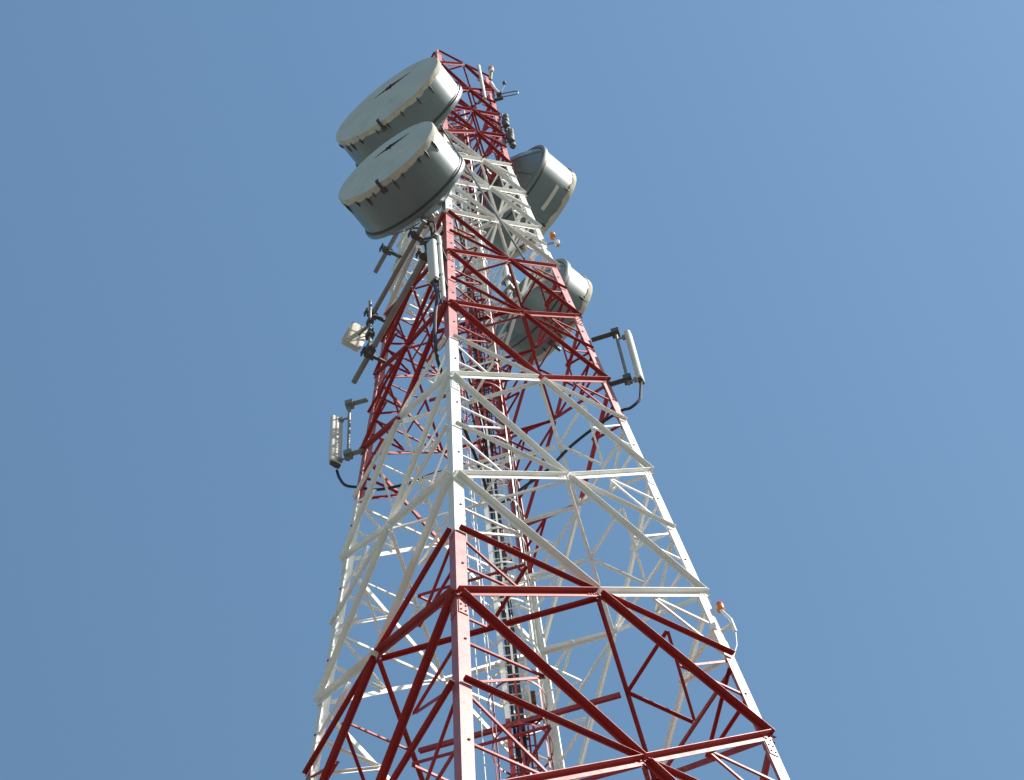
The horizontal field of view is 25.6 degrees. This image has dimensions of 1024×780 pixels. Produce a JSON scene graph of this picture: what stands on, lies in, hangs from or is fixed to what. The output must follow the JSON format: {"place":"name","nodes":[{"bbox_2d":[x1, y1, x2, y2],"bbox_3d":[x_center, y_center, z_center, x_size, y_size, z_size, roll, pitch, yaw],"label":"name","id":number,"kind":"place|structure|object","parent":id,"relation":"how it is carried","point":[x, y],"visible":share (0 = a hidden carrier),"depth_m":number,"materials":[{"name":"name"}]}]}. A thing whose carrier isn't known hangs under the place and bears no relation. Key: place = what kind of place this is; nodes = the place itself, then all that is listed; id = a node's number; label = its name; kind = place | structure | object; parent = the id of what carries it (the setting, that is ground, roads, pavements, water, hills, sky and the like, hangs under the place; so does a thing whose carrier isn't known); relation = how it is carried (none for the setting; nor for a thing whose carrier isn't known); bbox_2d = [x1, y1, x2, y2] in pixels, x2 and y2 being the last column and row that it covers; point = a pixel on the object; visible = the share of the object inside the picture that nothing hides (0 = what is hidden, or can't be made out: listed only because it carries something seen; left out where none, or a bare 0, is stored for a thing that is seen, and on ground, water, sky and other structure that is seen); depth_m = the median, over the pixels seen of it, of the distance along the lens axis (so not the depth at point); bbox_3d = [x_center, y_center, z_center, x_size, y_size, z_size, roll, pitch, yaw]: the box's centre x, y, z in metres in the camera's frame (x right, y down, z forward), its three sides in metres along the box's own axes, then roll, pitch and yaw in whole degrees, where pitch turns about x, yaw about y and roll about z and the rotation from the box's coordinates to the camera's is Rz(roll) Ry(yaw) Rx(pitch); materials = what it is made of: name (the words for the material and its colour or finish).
{"place":"outdoors","nodes":[
{"label":"outdoors","id":0,"kind":"place"},
{"bbox_2d":[0,0,1023,779],"label":"sky","id":1,"kind":"structure","parent":0,"point":[803,220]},
{"label":"ground","id":2,"kind":"structure","parent":0,"visible":0},
{"bbox_2d":[455,136,533,773],"bbox_3d":[0.092,4.996,34.280,0.300,61.900,0.075,-6,-66,-1],"label":"cable ladder","id":3,"kind":"object","parent":2,"relation":"on","point":[514,613],"visible":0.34,"depth_m":39.70,"materials":[{"name":"red paint"}]},
{"bbox_2d":[467,189,483,235],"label":"feeder cable","id":4,"kind":"object","parent":3,"relation":"attached to","point":[481,201],"visible":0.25,"depth_m":57.87,"materials":[{"name":"white rubber"}]},
{"bbox_2d":[456,192,518,774],"bbox_3d":[0.060,5.333,33.387,0.048,59.400,0.048,-6,-66,-1],"label":"feeder cable","id":5,"kind":"object","parent":3,"relation":"attached to","point":[494,547],"visible":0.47,"depth_m":38.74,"materials":[{"name":"black rubber"}]},
{"bbox_2d":[457,185,520,770],"bbox_3d":[0.147,5.765,32.379,0.053,57.200,0.054,-6,-66,-1],"label":"feeder cable","id":6,"kind":"object","parent":3,"relation":"attached to","point":[515,732],"visible":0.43,"depth_m":38.35,"materials":[{"name":"black rubber"}]},
{"bbox_2d":[459,196,523,775],"bbox_3d":[0.207,5.979,31.875,0.058,56.101,0.060,-6,-66,-1],"label":"feeder cable","id":7,"kind":"object","parent":3,"relation":"attached to","point":[513,689],"visible":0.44,"depth_m":38.74,"materials":[{"name":"black rubber"}]},
{"bbox_2d":[470,274,527,774],"bbox_3d":[0.422,7.060,29.355,0.054,50.600,0.053,-6,-66,-1],"label":"feeder cable","id":8,"kind":"object","parent":3,"relation":"attached to","point":[505,579],"visible":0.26,"depth_m":36.71,"materials":[{"name":"black rubber"}]},
{"bbox_2d":[472,280,529,774],"bbox_3d":[0.477,7.274,28.850,0.061,49.500,0.061,-6,-66,-1],"label":"feeder cable","id":9,"kind":"object","parent":3,"relation":"attached to","point":[519,690],"visible":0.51,"depth_m":38.59,"materials":[{"name":"black rubber"}]},
{"bbox_2d":[475,297,529,773],"bbox_3d":[0.533,7.487,28.346,0.048,48.400,0.050,-6,-66,-1],"label":"feeder cable","id":10,"kind":"object","parent":3,"relation":"attached to","point":[504,551],"visible":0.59,"depth_m":39.12,"materials":[{"name":"black rubber"}]},
{"bbox_2d":[302,50,789,779],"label":"lattice tower","id":11,"kind":"structure","parent":2,"relation":"on","point":[456,600],"depth_m":37.54,"materials":[{"name":"white metal"}]},
{"bbox_2d":[328,398,367,468],"bbox_3d":[-3.271,0.854,45.278,0.781,2.980,0.229,-11,-67,1],"label":"sector antenna","id":12,"kind":"object","parent":11,"relation":"attached to","point":[336,459],"visible":1,"depth_m":44.92,"materials":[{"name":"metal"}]},
{"bbox_2d":[373,231,401,273],"bbox_3d":[-2.577,-3.621,53.142,0.680,0.200,2.200,26,-71,-14],"label":"outrigger pole","id":13,"kind":"object","parent":11,"relation":"attached to","point":[387,250],"visible":0.48,"depth_m":53.24,"materials":[{"name":"metal"}]},
{"bbox_2d":[351,233,438,383],"bbox_3d":[-2.306,-1.618,47.097,0.680,0.200,3.750,26,-71,-14],"label":"outrigger pole","id":14,"kind":"object","parent":11,"relation":"attached to","point":[396,306],"visible":0.91,"depth_m":47.07,"materials":[{"name":"metal"}]},
{"bbox_2d":[341,300,375,354],"bbox_3d":[-3.250,-1.141,48.772,0.853,3.000,0.549,-28,-68,8],"label":"square panel antenna","id":15,"kind":"object","parent":14,"relation":"attached to","point":[356,336],"visible":1,"depth_m":48.70,"materials":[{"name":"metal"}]},
{"bbox_2d":[363,219,426,322],"bbox_3d":[-2.373,-2.573,49.844,0.730,0.200,2.600,26,-71,-14],"label":"outrigger pole","id":16,"kind":"object","parent":11,"relation":"attached to","point":[416,235],"visible":0.83,"depth_m":49.74,"materials":[{"name":"metal"}]},
{"bbox_2d":[336,57,462,166],"bbox_3d":[-2.711,-6.826,57.708,3.390,3.390,1.840,-35,-69,11],"label":"drum antenna","id":17,"kind":"object","parent":11,"relation":"attached to","point":[428,89],"visible":0.73,"depth_m":56.56,"materials":[{"name":"paint"}]},
{"bbox_2d":[338,121,464,239],"bbox_3d":[-2.315,-4.516,51.028,2.790,2.790,2.000,-35,-69,11],"label":"drum antenna","id":18,"kind":"object","parent":11,"relation":"attached to","point":[407,179],"visible":0.98,"depth_m":49.97,"materials":[{"name":"paint"}]},
{"bbox_2d":[426,221,485,463],"bbox_3d":[-1.358,-1.634,46.488,0.560,10.326,2.475,-16,-67,3],"label":"feeder cable","id":19,"kind":"object","parent":18,"relation":"hanging from","point":[466,392],"visible":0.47,"depth_m":42.47,"materials":[{"name":"black rubber"}]},
{"bbox_2d":[336,469,466,490],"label":"feeder cable","id":20,"kind":"object","parent":11,"relation":"attached to","point":[365,488],"visible":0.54,"depth_m":42.67,"materials":[{"name":"black rubber"}]},
{"bbox_2d":[419,235,448,299],"bbox_3d":[-1.497,-2.393,44.821,0.604,3.748,0.365,12,-68,-9],"label":"sector antenna","id":21,"kind":"object","parent":11,"relation":"attached to","point":[431,244],"visible":1,"depth_m":44.88,"materials":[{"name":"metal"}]},
{"bbox_2d":[433,283,492,509],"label":"feeder cable","id":22,"kind":"object","parent":21,"relation":"hanging from","point":[441,370],"visible":0.73,"depth_m":41.26,"materials":[{"name":"black rubber"}]},
{"bbox_2d":[426,220,486,441],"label":"feeder cable","id":23,"kind":"object","parent":11,"relation":"attached to","point":[460,351],"visible":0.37,"depth_m":44.26,"materials":[{"name":"black rubber"}]},
{"bbox_2d":[454,219,464,255],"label":"feeder cable","id":24,"kind":"object","parent":11,"relation":"attached to","point":[457,226],"visible":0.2,"depth_m":53.67,"materials":[{"name":"black rubber"}]},
{"bbox_2d":[464,500,485,779],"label":"earth wire","id":25,"kind":"object","parent":11,"relation":"hanging from","point":[476,661],"visible":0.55,"depth_m":34.89,"materials":[{"name":"white paint"}]},
{"bbox_2d":[477,64,486,99],"bbox_3d":[-0.868,-8.818,64.422,0.132,3.401,0.100,25,-70,-13],"label":"mast pole","id":26,"kind":"object","parent":11,"relation":"attached to","point":[481,81],"visible":1,"depth_m":64.28,"materials":[{"name":"white metal"}]},
{"bbox_2d":[440,126,524,259],"bbox_3d":[-0.770,-4.773,52.974,1.662,9.009,0.053,10,-68,-8],"label":"stay rod","id":27,"kind":"object","parent":11,"relation":"attached to","point":[490,205],"visible":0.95,"depth_m":52.16,"materials":[{"name":"metal"}]},
{"bbox_2d":[488,65,493,80],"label":"obstruction light","id":28,"kind":"object","parent":11,"relation":"attached to","point":[491,70],"visible":1,"depth_m":66.23,"materials":[{"name":"white plastic"}]},
{"bbox_2d":[448,106,553,779],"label":"caged ladder","id":29,"kind":"object","parent":11,"relation":"attached to","point":[504,685],"visible":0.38,"depth_m":38.47,"materials":[{"name":"grey metal"}]},
{"bbox_2d":[525,686,536,716],"bbox_3d":[0.293,4.760,34.572,0.150,0.900,0.125,-6,-66,-1],"label":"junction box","id":30,"kind":"object","parent":29,"relation":"attached to","point":[533,698],"visible":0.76,"depth_m":34.56,"materials":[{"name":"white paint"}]},
{"bbox_2d":[489,81,518,101],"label":"folded dipole antenna","id":31,"kind":"object","parent":11,"relation":"attached to","point":[500,96],"visible":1,"depth_m":63.87,"materials":[{"name":"white paint"}]},
{"bbox_2d":[500,113,509,132],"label":"cluster antenna","id":32,"kind":"object","parent":11,"relation":"attached to","point":[505,120],"visible":0.94,"depth_m":61.27,"materials":[{"name":"metal"}]},
{"bbox_2d":[505,128,515,148],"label":"cluster antenna","id":33,"kind":"object","parent":11,"relation":"attached to","point":[510,137],"visible":1,"depth_m":59.73,"materials":[{"name":"metal"}]},
{"bbox_2d":[475,145,575,257],"bbox_3d":[0.004,-5.275,60.604,2.092,3.070,3.070,38,-74,-18],"label":"drum antenna","id":34,"kind":"object","parent":11,"relation":"attached to","point":[546,179],"visible":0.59,"depth_m":59.58,"materials":[{"name":"paint"}]},
{"bbox_2d":[496,258,592,365],"bbox_3d":[0.497,-2.027,53.691,1.700,2.670,2.670,38,-74,-18],"label":"drum antenna","id":35,"kind":"object","parent":11,"relation":"attached to","point":[579,286],"visible":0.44,"depth_m":52.88,"materials":[{"name":"paint"}]},
{"bbox_2d":[478,290,512,343],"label":"feeder cable","id":36,"kind":"object","parent":35,"relation":"hanging from","point":[503,305],"visible":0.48,"depth_m":51.14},
{"bbox_2d":[547,231,559,247],"bbox_3d":[0.929,-3.466,52.093,0.316,0.962,0.160,-6,-66,-1],"label":"obstruction light","id":37,"kind":"object","parent":11,"relation":"attached to","point":[552,235],"visible":1,"depth_m":51.94,"materials":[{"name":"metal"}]},
{"bbox_2d":[591,327,644,388],"bbox_3d":[2.106,-0.603,44.980,0.821,2.940,0.201,-19,-67,5],"label":"sector antenna","id":38,"kind":"object","parent":11,"relation":"attached to","point":[614,333],"visible":1,"depth_m":44.73,"materials":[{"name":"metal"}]},
{"bbox_2d":[501,382,641,504],"bbox_3d":[1.174,1.035,42.228,3.083,3.323,0.228,-18,-67,4],"label":"feeder cable","id":39,"kind":"object","parent":38,"relation":"hanging from","point":[563,453],"visible":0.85,"depth_m":42.54,"materials":[{"name":"black rubber"}]},
{"bbox_2d":[709,601,736,655],"bbox_3d":[3.256,3.701,34.562,0.388,1.794,0.300,-16,-67,3],"label":"obstruction light","id":40,"kind":"object","parent":11,"relation":"attached to","point":[719,606],"visible":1,"depth_m":34.59,"materials":[{"name":"white paint"}]}
]}

